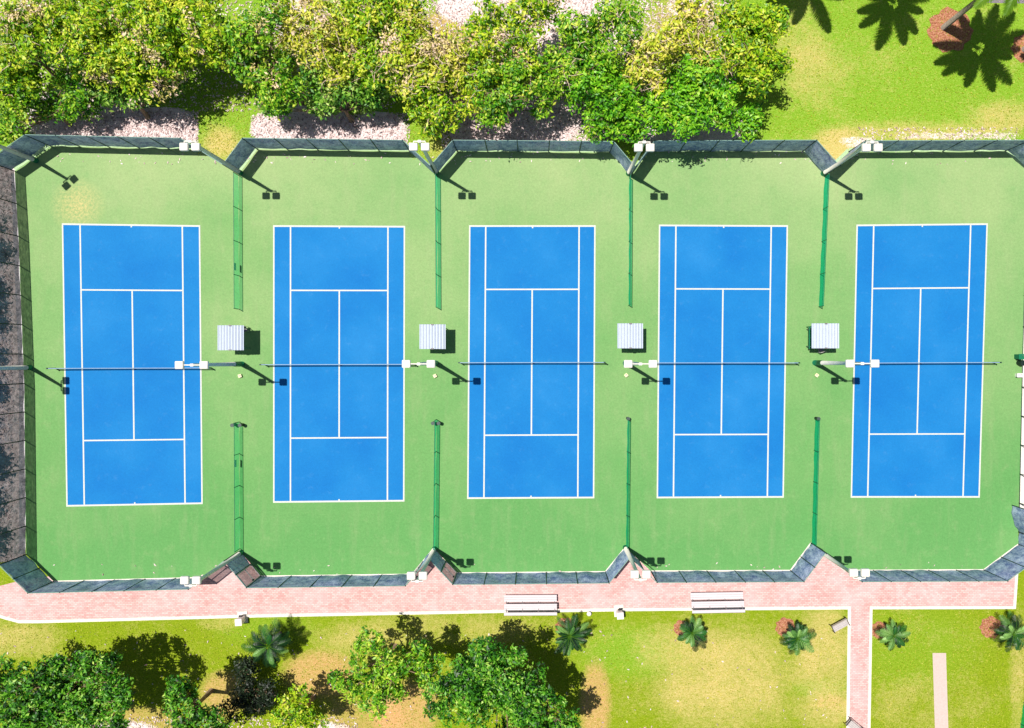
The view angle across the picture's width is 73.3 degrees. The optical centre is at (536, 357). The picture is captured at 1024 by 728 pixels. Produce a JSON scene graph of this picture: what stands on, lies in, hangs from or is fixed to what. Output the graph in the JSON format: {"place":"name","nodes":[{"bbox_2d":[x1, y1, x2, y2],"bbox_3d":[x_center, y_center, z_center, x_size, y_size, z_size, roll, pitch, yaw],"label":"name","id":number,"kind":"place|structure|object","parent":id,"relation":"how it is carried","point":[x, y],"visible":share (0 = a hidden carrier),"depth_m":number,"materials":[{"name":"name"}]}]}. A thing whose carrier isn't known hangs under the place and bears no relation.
{"place":"outdoors","nodes":[
{"label":"outdoors","id":0,"kind":"place"},
{"bbox_2d":[14,174,25,548],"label":"pavement","id":1,"kind":"structure","parent":0,"point":[22,353],"depth_m":59.99,"materials":[{"name":"concrete"}]},
{"bbox_2d":[0,165,25,563],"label":"windscreen fence","id":2,"kind":"object","parent":1,"relation":"on","point":[12,497],"visible":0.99,"depth_m":58.68,"materials":[{"name":"fabric"}]},
{"bbox_2d":[0,552,1014,727],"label":"path","id":3,"kind":"structure","parent":0,"point":[224,590],"depth_m":59.99,"materials":[{"name":"pink brick"}]},
{"bbox_2d":[180,550,243,586],"bbox_3d":[-25.754,16.746,55.550,1.500,8.900,0.945,0,90,0],"label":"light pole","id":4,"kind":"object","parent":3,"relation":"on","point":[184,580],"visible":1,"depth_m":53.07,"materials":[{"name":"white metal"}]},
{"bbox_2d":[235,611,247,625],"bbox_3d":[-25.614,22.626,59.517,0.850,0.965,1.000,-4,90,0],"label":"bin cabinet","id":5,"kind":"object","parent":3,"relation":"on","point":[241,619],"visible":1,"depth_m":59.48,"materials":[{"name":"white metal"}]},
{"bbox_2d":[227,555,260,587],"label":"windscreen fence","id":6,"kind":"object","parent":3,"relation":"on","point":[246,573],"visible":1,"depth_m":58.38,"materials":[{"name":"fabric"}]},
{"bbox_2d":[504,595,556,615],"bbox_3d":[-0.503,21.336,59.498,4.550,1.005,1.584,0,90,0],"label":"bleacher","id":7,"kind":"object","parent":3,"relation":"on","point":[530,598],"visible":1,"depth_m":59.26,"materials":[{"name":"metal"}]},
{"bbox_2d":[690,592,744,613],"bbox_3d":[15.641,21.113,59.498,4.550,1.005,1.584,-1,90,0],"label":"bleacher","id":8,"kind":"object","parent":3,"relation":"on","point":[707,596],"visible":1,"depth_m":59.26,"materials":[{"name":"metal"}]},
{"bbox_2d":[810,544,869,579],"bbox_3d":[24.078,16.187,55.550,1.500,8.900,0.945,0,90,0],"label":"light pole","id":9,"kind":"object","parent":3,"relation":"on","point":[864,572],"visible":0.89,"depth_m":51.19,"materials":[{"name":"white metal"}]},
{"bbox_2d":[0,0,1023,727],"bbox_3d":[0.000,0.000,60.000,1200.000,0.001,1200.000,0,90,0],"label":"ground","id":10,"kind":"structure","parent":0,"point":[942,628],"depth_m":60.00,"materials":[{"name":"plant"}]},
{"bbox_2d":[0,0,102,113],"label":"broadleaf tree","id":11,"kind":"object","parent":10,"relation":"on","point":[28,32],"visible":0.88,"depth_m":53.67,"materials":[{"name":"green plant"}]},
{"bbox_2d":[0,56,102,145],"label":"broadleaf tree","id":12,"kind":"object","parent":10,"relation":"on","point":[71,103],"visible":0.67,"depth_m":56.90,"materials":[{"name":"green plant"}]},
{"bbox_2d":[0,646,135,727],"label":"broadleaf tree","id":13,"kind":"object","parent":10,"relation":"on","point":[53,697],"visible":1,"depth_m":53.05,"materials":[{"name":"green plant"}]},
{"bbox_2d":[48,0,188,106],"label":"broadleaf tree","id":14,"kind":"object","parent":10,"relation":"on","point":[117,59],"visible":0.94,"depth_m":53.95,"materials":[{"name":"green plant"}]},
{"bbox_2d":[54,577,205,581],"bbox_3d":[-35.474,19.350,60.011,13.300,0.078,0.160,-1,90,0],"label":"slab edging","id":15,"kind":"object","parent":10,"relation":"on","point":[111,579],"visible":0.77,"depth_m":59.97,"materials":[{"name":"concrete"}]},
{"bbox_2d":[28,578,191,593],"bbox_3d":[-35.474,19.371,58.440,13.405,3.120,0.302,-2,90,0],"label":"windscreen fence","id":16,"kind":"object","parent":15,"relation":"on","point":[118,585],"visible":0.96,"depth_m":58.28,"materials":[{"name":"fabric"}]},
{"bbox_2d":[78,54,188,119],"bbox_3d":[-33.616,-22.787,57.910,9.234,4.443,4.485,-18,90,0],"label":"broadleaf tree","id":17,"kind":"object","parent":10,"relation":"on","point":[99,97],"visible":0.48,"depth_m":57.21,"materials":[{"name":"green plant"}]},
{"bbox_2d":[54,145,256,169],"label":"slab verge","id":18,"kind":"structure","parent":10,"relation":"on","point":[247,160],"depth_m":59.98,"materials":[{"name":"concrete"}]},
{"bbox_2d":[225,137,257,168],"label":"windscreen fence","id":19,"kind":"object","parent":18,"relation":"on","point":[238,156],"visible":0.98,"depth_m":58.16,"materials":[{"name":"fabric"}]},
{"bbox_2d":[125,0,248,74],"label":"broadleaf tree","id":20,"kind":"object","parent":10,"relation":"on","point":[200,44],"visible":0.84,"depth_m":53.62,"materials":[{"name":"green plant"}]},
{"bbox_2d":[162,675,232,727],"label":"broadleaf tree","id":21,"kind":"object","parent":10,"relation":"on","point":[196,713],"visible":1,"depth_m":53.41,"materials":[{"name":"green plant"}]},
{"bbox_2d":[218,654,284,725],"bbox_3d":[-23.740,28.100,58.158,5.025,3.882,6.237,17,90,0],"label":"broadleaf tree","id":22,"kind":"object","parent":10,"relation":"on","point":[258,703],"visible":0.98,"depth_m":57.35,"materials":[{"name":"black plant"}]},
{"bbox_2d":[241,617,292,667],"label":"palm tree","id":23,"kind":"object","parent":10,"relation":"on","point":[274,645],"visible":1,"depth_m":57.01,"materials":[{"name":"green plant"}]},
{"bbox_2d":[222,0,313,121],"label":"broadleaf tree","id":24,"kind":"object","parent":10,"relation":"on","point":[270,79],"visible":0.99,"depth_m":54.85,"materials":[{"name":"green plant"}]},
{"bbox_2d":[269,682,329,727],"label":"broadleaf tree","id":25,"kind":"object","parent":10,"relation":"on","point":[302,714],"visible":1,"depth_m":55.60,"materials":[{"name":"green plant"}]},
{"bbox_2d":[266,0,374,92],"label":"broadleaf tree","id":26,"kind":"object","parent":10,"relation":"on","point":[317,32],"visible":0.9,"depth_m":54.41,"materials":[{"name":"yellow plant"}]},
{"bbox_2d":[252,44,390,122],"bbox_3d":[-17.524,-22.738,57.399,12.044,5.445,6.002,0,90,0],"label":"broadleaf tree","id":27,"kind":"object","parent":10,"relation":"on","point":[329,105],"visible":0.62,"depth_m":56.53,"materials":[{"name":"green plant"}]},
{"bbox_2d":[261,574,395,576],"bbox_3d":[-17.430,18.986,60.011,13.185,0.078,0.160,-1,90,0],"label":"slab edging","id":28,"kind":"object","parent":10,"relation":"on","point":[323,575],"visible":0.54,"depth_m":59.97,"materials":[{"name":"concrete"}]},
{"bbox_2d":[247,574,407,587],"bbox_3d":[-17.430,18.936,58.440,13.290,3.120,0.314,-1,90,0],"label":"windscreen fence","id":29,"kind":"object","parent":28,"relation":"on","point":[381,580],"visible":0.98,"depth_m":58.33,"materials":[{"name":"fabric"}]},
{"bbox_2d":[257,148,457,169],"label":"slab verge","id":30,"kind":"structure","parent":10,"relation":"on","point":[359,150],"depth_m":59.98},
{"bbox_2d":[243,138,407,150],"bbox_3d":[-17.710,-18.088,58.440,13.402,3.120,0.338,1,90,0],"label":"windscreen fence","id":31,"kind":"object","parent":30,"relation":"on","point":[326,144],"visible":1,"depth_m":58.11,"materials":[{"name":"fabric"}]},
{"bbox_2d":[409,140,438,174],"bbox_3d":[-8.715,-15.908,55.550,1.500,8.900,0.945,0,90,0],"label":"light pole","id":32,"kind":"object","parent":30,"relation":"on","point":[425,147],"visible":0.99,"depth_m":51.17,"materials":[{"name":"white metal"}]},
{"bbox_2d":[431,139,456,171],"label":"windscreen fence","id":33,"kind":"object","parent":30,"relation":"on","point":[447,153],"visible":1,"depth_m":58.21,"materials":[{"name":"fabric"}]},
{"bbox_2d":[325,0,430,100],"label":"broadleaf tree","id":34,"kind":"object","parent":10,"relation":"on","point":[371,14],"visible":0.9,"depth_m":53.91,"materials":[{"name":"green plant"}]},
{"bbox_2d":[327,625,446,725],"bbox_3d":[-12.167,24.459,56.381,8.892,7.350,7.436,-37,90,0],"label":"broadleaf tree","id":35,"kind":"object","parent":10,"relation":"on","point":[392,667],"visible":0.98,"depth_m":54.11,"materials":[{"name":"green plant"}]},
{"bbox_2d":[0,606,850,727],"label":"path edging","id":36,"kind":"object","parent":10,"relation":"on","point":[460,612],"visible":0.98,"depth_m":59.97,"materials":[{"name":"concrete"}]},
{"bbox_2d":[384,0,479,100],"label":"broadleaf tree","id":37,"kind":"object","parent":10,"relation":"on","point":[446,52],"visible":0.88,"depth_m":53.97,"materials":[{"name":"green plant"}]},
{"bbox_2d":[399,54,500,139],"bbox_3d":[-6.674,-21.463,56.970,8.846,6.234,6.204,-12,90,0],"label":"broadleaf tree","id":38,"kind":"object","parent":10,"relation":"on","point":[436,110],"visible":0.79,"depth_m":55.26,"materials":[{"name":"green plant"}]},
{"bbox_2d":[418,635,581,727],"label":"broadleaf tree","id":39,"kind":"object","parent":10,"relation":"on","point":[482,680],"visible":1,"depth_m":52.51,"materials":[{"name":"green plant"}]},
{"bbox_2d":[0,0,1017,727],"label":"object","id":40,"kind":"structure","parent":10,"relation":"on","point":[278,128],"depth_m":59.95,"materials":[{"name":"plant"}]},
{"bbox_2d":[453,0,566,94],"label":"broadleaf tree","id":41,"kind":"object","parent":10,"relation":"on","point":[514,42],"visible":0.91,"depth_m":54.43,"materials":[{"name":"green plant"}]},
{"bbox_2d":[15,146,1023,580],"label":"court slab","id":42,"kind":"structure","parent":10,"relation":"on","point":[795,192],"depth_m":59.98,"materials":[{"name":"green plastic"}]},
{"bbox_2d":[0,145,38,162],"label":"light pole","id":43,"kind":"object","parent":42,"relation":"on","point":[23,155],"visible":1,"depth_m":57.92,"materials":[{"name":"grey metal"}]},
{"bbox_2d":[0,134,48,168],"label":"windscreen fence","id":44,"kind":"object","parent":42,"relation":"on","point":[27,145],"visible":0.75,"depth_m":58.32,"materials":[{"name":"fabric"}]},
{"bbox_2d":[0,554,53,593],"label":"windscreen fence","id":45,"kind":"object","parent":42,"relation":"on","point":[26,573],"visible":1,"depth_m":58.34,"materials":[{"name":"fabric"}]},
{"bbox_2d":[25,134,190,148],"bbox_3d":[-35.949,-18.383,58.440,13.013,3.120,0.390,1,90,0],"label":"windscreen fence","id":46,"kind":"object","parent":42,"relation":"on","point":[116,141],"visible":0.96,"depth_m":58.24,"materials":[{"name":"fabric"}]},
{"bbox_2d":[62,223,202,506],"bbox_3d":[-35.252,0.615,59.969,12.306,0.009,24.730,0,90,0],"label":"tennis court","id":47,"kind":"object","parent":42,"relation":"on","point":[132,315],"visible":0.97,"depth_m":59.97,"materials":[{"name":"blue plastic"}]},
{"bbox_2d":[175,361,244,368],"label":"light pole","id":48,"kind":"object","parent":42,"relation":"on","point":[201,364],"visible":1,"depth_m":51.25,"materials":[{"name":"white metal"}]},
{"bbox_2d":[179,140,242,175],"bbox_3d":[-25.810,-15.908,55.550,1.500,8.900,0.945,0,90,0],"label":"light pole","id":49,"kind":"object","parent":42,"relation":"on","point":[184,146],"visible":1,"depth_m":53.08,"materials":[{"name":"white metal"}]},
{"bbox_2d":[218,325,249,350],"bbox_3d":[-25.796,-1.698,58.913,2.210,2.175,2.162,0,90,0],"label":"bench shelter","id":50,"kind":"object","parent":42,"relation":"on","point":[230,337],"visible":1,"depth_m":57.93,"materials":[{"name":"metal"}]},
{"bbox_2d":[273,225,404,502],"bbox_3d":[-17.207,0.531,59.969,11.522,0.009,24.223,0,90,0],"label":"tennis court","id":51,"kind":"object","parent":42,"relation":"on","point":[338,298],"visible":0.95,"depth_m":59.97,"materials":[{"name":"blue plastic"}]},
{"bbox_2d":[402,360,437,367],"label":"light pole","id":52,"kind":"object","parent":42,"relation":"on","point":[428,363],"visible":1,"depth_m":51.12,"materials":[{"name":"white metal"}]},
{"bbox_2d":[407,546,436,582],"bbox_3d":[-8.883,16.410,55.550,1.500,8.900,0.945,0,90,0],"label":"light pole","id":53,"kind":"object","parent":42,"relation":"on","point":[411,575],"visible":1,"depth_m":51.19,"materials":[{"name":"white metal"}]},
{"bbox_2d":[419,324,445,348],"bbox_3d":[-8.760,-1.792,58.913,2.210,2.175,2.136,0,90,0],"label":"bench shelter","id":54,"kind":"object","parent":42,"relation":"on","point":[432,336],"visible":1,"depth_m":57.93,"materials":[{"name":"metal"}]},
{"bbox_2d":[431,551,456,584],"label":"windscreen fence","id":55,"kind":"object","parent":42,"relation":"on","point":[444,568],"visible":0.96,"depth_m":58.24,"materials":[{"name":"fabric"}]},
{"bbox_2d":[467,225,595,498],"bbox_3d":[-0.433,0.363,59.969,11.215,0.009,23.888,0,90,0],"label":"tennis court","id":56,"kind":"object","parent":42,"relation":"on","point":[531,426],"visible":0.95,"depth_m":59.97,"materials":[{"name":"blue paint"}]},
{"bbox_2d":[458,362,605,362],"bbox_3d":[-0.381,0.397,59.425,12.639,1.110,0.130,0,90,0],"label":"tennis net","id":57,"kind":"object","parent":56,"relation":"on","point":[531,362],"visible":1,"depth_m":59.03,"materials":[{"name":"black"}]},
{"bbox_2d":[453,140,613,152],"bbox_3d":[-0.252,-17.931,58.440,13.457,3.120,0.285,1,90,0],"label":"windscreen fence","id":58,"kind":"object","parent":42,"relation":"on","point":[507,145],"visible":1,"depth_m":58.13,"materials":[{"name":"fabric"}]},
{"bbox_2d":[610,142,635,175],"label":"windscreen fence","id":59,"kind":"object","parent":42,"relation":"on","point":[619,155],"visible":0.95,"depth_m":58.46,"materials":[{"name":"fabric"}]},
{"bbox_2d":[617,323,642,348],"bbox_3d":[7.925,-1.860,58.913,2.156,2.175,2.162,0,90,0],"label":"bench shelter","id":60,"kind":"object","parent":42,"relation":"on","point":[629,335],"visible":1,"depth_m":57.93,"materials":[{"name":"metal"}]},
{"bbox_2d":[623,545,650,580],"bbox_3d":[7.765,16.299,55.550,1.500,8.900,0.945,0,90,0],"label":"light pole","id":61,"kind":"object","parent":42,"relation":"on","point":[634,574],"visible":0.96,"depth_m":51.20,"materials":[{"name":"white metal"}]},
{"bbox_2d":[623,360,656,367],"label":"light pole","id":62,"kind":"object","parent":42,"relation":"on","point":[630,363],"visible":1,"depth_m":51.11,"materials":[{"name":"white metal"}]},
{"bbox_2d":[657,225,787,497],"bbox_3d":[16.229,0.307,59.969,11.467,0.009,23.888,0,90,0],"label":"tennis court","id":63,"kind":"object","parent":42,"relation":"on","point":[722,310],"visible":1,"depth_m":59.97,"materials":[{"name":"blue paint"}]},
{"bbox_2d":[806,323,838,348],"bbox_3d":[24.395,-1.860,58.913,2.318,2.175,2.162,0,90,0],"label":"bench shelter","id":64,"kind":"object","parent":42,"relation":"on","point":[825,335],"visible":1,"depth_m":57.94,"materials":[{"name":"metal"}]},
{"bbox_2d":[812,360,878,366],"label":"light pole","id":65,"kind":"object","parent":42,"relation":"on","point":[853,363],"visible":1,"depth_m":51.29,"materials":[{"name":"metal"}]},
{"bbox_2d":[851,223,987,497],"bbox_3d":[33.408,0.223,59.969,11.972,0.009,23.945,0,90,0],"label":"tennis court","id":66,"kind":"object","parent":42,"relation":"on","point":[920,292],"visible":0.97,"depth_m":59.97,"materials":[{"name":"blue plastic"}]},
{"bbox_2d":[858,140,1023,151],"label":"windscreen fence","id":67,"kind":"object","parent":42,"relation":"on","point":[943,145],"visible":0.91,"depth_m":58.13,"materials":[{"name":"fabric"}]},
{"bbox_2d":[1012,505,1023,532],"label":"curled windscreen","id":68,"kind":"object","parent":42,"relation":"on","point":[1018,515],"visible":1,"depth_m":59.29,"materials":[{"name":"fabric"}]},
{"bbox_2d":[468,39,572,133],"bbox_3d":[-0.881,-21.750,56.444,10.170,7.264,6.035,-15,90,0],"label":"broadleaf tree","id":69,"kind":"object","parent":10,"relation":"on","point":[513,95],"visible":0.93,"depth_m":54.56,"materials":[{"name":"green plant"}]},
{"bbox_2d":[457,571,604,572],"bbox_3d":[-0.447,18.735,60.011,12.961,0.078,0.160,0,90,0],"label":"slab edging","id":70,"kind":"object","parent":10,"relation":"on","point":[532,572],"visible":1,"depth_m":59.97,"materials":[{"name":"concrete"}]},
{"bbox_2d":[453,571,608,584],"bbox_3d":[-0.447,18.738,58.440,13.066,3.120,0.328,-1,90,0],"label":"windscreen fence","id":71,"kind":"object","parent":70,"relation":"on","point":[477,578],"visible":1,"depth_m":58.28,"materials":[{"name":"fabric"}]},
{"bbox_2d":[458,150,645,171],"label":"slab verge","id":72,"kind":"structure","parent":10,"relation":"on","point":[571,151],"depth_m":59.98,"materials":[{"name":"concrete"}]},
{"bbox_2d":[626,141,654,175],"bbox_3d":[8.045,-15.852,55.550,1.500,8.900,0.945,0,90,0],"label":"light pole","id":73,"kind":"object","parent":72,"relation":"on","point":[639,146],"visible":0.99,"depth_m":51.20,"materials":[{"name":"white metal"}]},
{"bbox_2d":[554,614,591,655],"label":"palm tree","id":74,"kind":"object","parent":10,"relation":"on","point":[566,641],"visible":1,"depth_m":57.96,"materials":[{"name":"green plant"}]},
{"bbox_2d":[549,0,644,91],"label":"broadleaf tree","id":75,"kind":"object","parent":10,"relation":"on","point":[579,37],"visible":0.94,"depth_m":53.70,"materials":[{"name":"green plant"}]},
{"bbox_2d":[562,55,679,146],"bbox_3d":[6.662,-20.689,56.747,9.753,6.698,7.311,33,90,0],"label":"broadleaf tree","id":76,"kind":"object","parent":10,"relation":"on","point":[615,100],"visible":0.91,"depth_m":55.12,"materials":[{"name":"green plant"}]},
{"bbox_2d":[620,0,733,98],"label":"broadleaf tree","id":77,"kind":"object","parent":10,"relation":"on","point":[664,51],"visible":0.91,"depth_m":53.85,"materials":[{"name":"yellow plant"}]},
{"bbox_2d":[677,615,706,651],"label":"palm tree","id":78,"kind":"object","parent":10,"relation":"on","point":[691,634],"visible":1,"depth_m":58.36,"materials":[{"name":"green plant"}]},
{"bbox_2d":[654,46,765,143],"bbox_3d":[14.241,-21.149,56.782,9.431,6.619,7.678,0,90,0],"label":"broadleaf tree","id":79,"kind":"object","parent":10,"relation":"on","point":[708,99],"visible":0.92,"depth_m":54.75,"materials":[{"name":"green plant"}]},
{"bbox_2d":[651,570,789,571],"bbox_3d":[16.090,18.595,60.011,12.179,0.078,0.160,0,90,0],"label":"slab edging","id":80,"kind":"object","parent":10,"relation":"on","point":[715,570],"visible":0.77,"depth_m":59.97,"materials":[{"name":"concrete"}]},
{"bbox_2d":[652,570,803,582],"bbox_3d":[16.090,18.594,58.440,12.284,3.120,0.275,0,90,0],"label":"windscreen fence","id":81,"kind":"object","parent":80,"relation":"on","point":[706,576],"visible":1,"depth_m":58.35,"materials":[{"name":"fabric"}]},
{"bbox_2d":[654,149,848,171],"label":"slab verge","id":82,"kind":"structure","parent":10,"relation":"on","point":[842,155],"depth_m":59.98,"materials":[{"name":"concrete"}]},
{"bbox_2d":[654,140,816,151],"bbox_3d":[16.508,-18.001,58.440,13.568,3.120,0.308,0,90,0],"label":"windscreen fence","id":83,"kind":"object","parent":82,"relation":"on","point":[740,145],"visible":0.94,"depth_m":58.32,"materials":[{"name":"fabric"}]},
{"bbox_2d":[804,140,839,174],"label":"windscreen fence","id":84,"kind":"object","parent":82,"relation":"on","point":[819,155],"visible":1,"depth_m":58.20,"materials":[{"name":"fabric"}]},
{"bbox_2d":[820,141,882,175],"bbox_3d":[25.028,-15.852,55.550,1.500,8.900,0.945,0,90,0],"label":"light pole","id":85,"kind":"object","parent":82,"relation":"on","point":[866,147],"visible":1,"depth_m":51.29,"materials":[{"name":"white metal"}]},
{"bbox_2d":[710,0,797,100],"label":"broadleaf tree","id":86,"kind":"object","parent":10,"relation":"on","point":[741,43],"visible":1,"depth_m":54.16,"materials":[{"name":"green plant"}]},
{"bbox_2d":[775,617,795,637],"bbox_3d":[21.755,23.521,59.982,1.855,0.001,1.808,0,90,0],"label":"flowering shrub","id":87,"kind":"object","parent":10,"relation":"on","point":[781,628],"visible":0.74,"depth_m":59.98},
{"bbox_2d":[779,621,816,655],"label":"palm tree","id":88,"kind":"object","parent":10,"relation":"on","point":[797,637],"visible":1,"depth_m":58.40,"materials":[{"name":"green plant"}]},
{"bbox_2d":[790,543,810,570],"bbox_3d":[23.089,17.358,60.011,0.160,0.078,2.994,37,90,0],"label":"slab edging","id":89,"kind":"object","parent":10,"relation":"on","point":[808,546],"visible":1,"depth_m":59.97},
{"bbox_2d":[790,543,825,581],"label":"windscreen fence","id":90,"kind":"object","parent":89,"relation":"on","point":[809,560],"visible":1,"depth_m":58.24,"materials":[{"name":"fabric"}]},
{"bbox_2d":[875,619,910,650],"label":"palm tree","id":91,"kind":"object","parent":10,"relation":"on","point":[897,634],"visible":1,"depth_m":58.46,"materials":[{"name":"green plant"}]},
{"bbox_2d":[845,569,983,571],"bbox_3d":[33.017,18.540,60.011,12.067,0.078,0.160,0,90,0],"label":"slab edging","id":92,"kind":"object","parent":10,"relation":"on","point":[937,569],"visible":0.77,"depth_m":59.97,"materials":[{"name":"concrete"}]},
{"bbox_2d":[858,570,1006,581],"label":"windscreen fence","id":93,"kind":"object","parent":92,"relation":"on","point":[930,576],"visible":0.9,"depth_m":58.13,"materials":[{"name":"fabric"}]},
{"bbox_2d":[849,148,1023,167],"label":"slab verge","id":94,"kind":"structure","parent":10,"relation":"on","point":[1015,158],"depth_m":59.98,"materials":[{"name":"concrete"}]},
{"bbox_2d":[1005,143,1023,164],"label":"windscreen fence","id":95,"kind":"object","parent":94,"relation":"on","point":[1017,151],"visible":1,"depth_m":59.00,"materials":[{"name":"fabric"}]},
{"bbox_2d":[868,574,1017,727],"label":"path edging","id":96,"kind":"object","parent":10,"relation":"on","point":[923,607],"visible":0.77,"depth_m":59.97,"materials":[{"name":"concrete"}]},
{"bbox_2d":[927,6,973,51],"bbox_3d":[36.117,-28.666,59.982,4.126,0.001,4.023,0,90,0],"label":"mulch bed","id":97,"kind":"object","parent":10,"relation":"on","point":[951,32],"visible":0.96,"depth_m":59.98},
{"bbox_2d":[941,0,1020,29],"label":"palm tree","id":98,"kind":"object","parent":10,"relation":"on","point":[1007,8],"visible":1,"depth_m":51.38,"materials":[{"name":"green plant"}]},
{"bbox_2d":[979,616,1001,637],"bbox_3d":[39.606,23.495,59.982,1.998,0.001,2.002,0,90,0],"label":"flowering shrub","id":99,"kind":"object","parent":10,"relation":"on","point":[990,625],"visible":0.85,"depth_m":59.98,"materials":[{"name":"plant"}]},
{"bbox_2d":[984,544,1017,569],"bbox_3d":[40.571,17.390,60.011,3.754,0.078,0.160,-37,90,0],"label":"slab edging","id":100,"kind":"object","parent":10,"relation":"on","point":[1007,552],"visible":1,"depth_m":59.97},
{"bbox_2d":[984,544,1023,581],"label":"windscreen fence","id":101,"kind":"object","parent":100,"relation":"on","point":[1008,566],"visible":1,"depth_m":58.59,"materials":[{"name":"fabric"}]},
{"bbox_2d":[993,611,1023,651],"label":"palm tree","id":102,"kind":"object","parent":10,"relation":"on","point":[1016,633],"visible":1,"depth_m":58.31,"materials":[{"name":"green plant"}]},
{"bbox_2d":[1011,33,1023,62],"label":"mulch bed","id":103,"kind":"object","parent":10,"relation":"on","point":[1015,49],"visible":1,"depth_m":59.98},
{"bbox_2d":[933,653,947,727],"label":"stepping path","id":104,"kind":"structure","parent":0,"point":[940,690],"depth_m":59.99,"materials":[{"name":"concrete"}]},
{"bbox_2d":[1018,312,1023,543],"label":"pavement","id":105,"kind":"structure","parent":0,"point":[1022,462],"depth_m":59.99,"materials":[{"name":"concrete"}]},
{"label":"slab edging","id":106,"kind":"structure","parent":0,"visible":0},
{"bbox_2d":[605,550,628,583],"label":"windscreen fence","id":107,"kind":"object","parent":106,"relation":"on","point":[617,565],"visible":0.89,"depth_m":58.13,"materials":[{"name":"fabric"}]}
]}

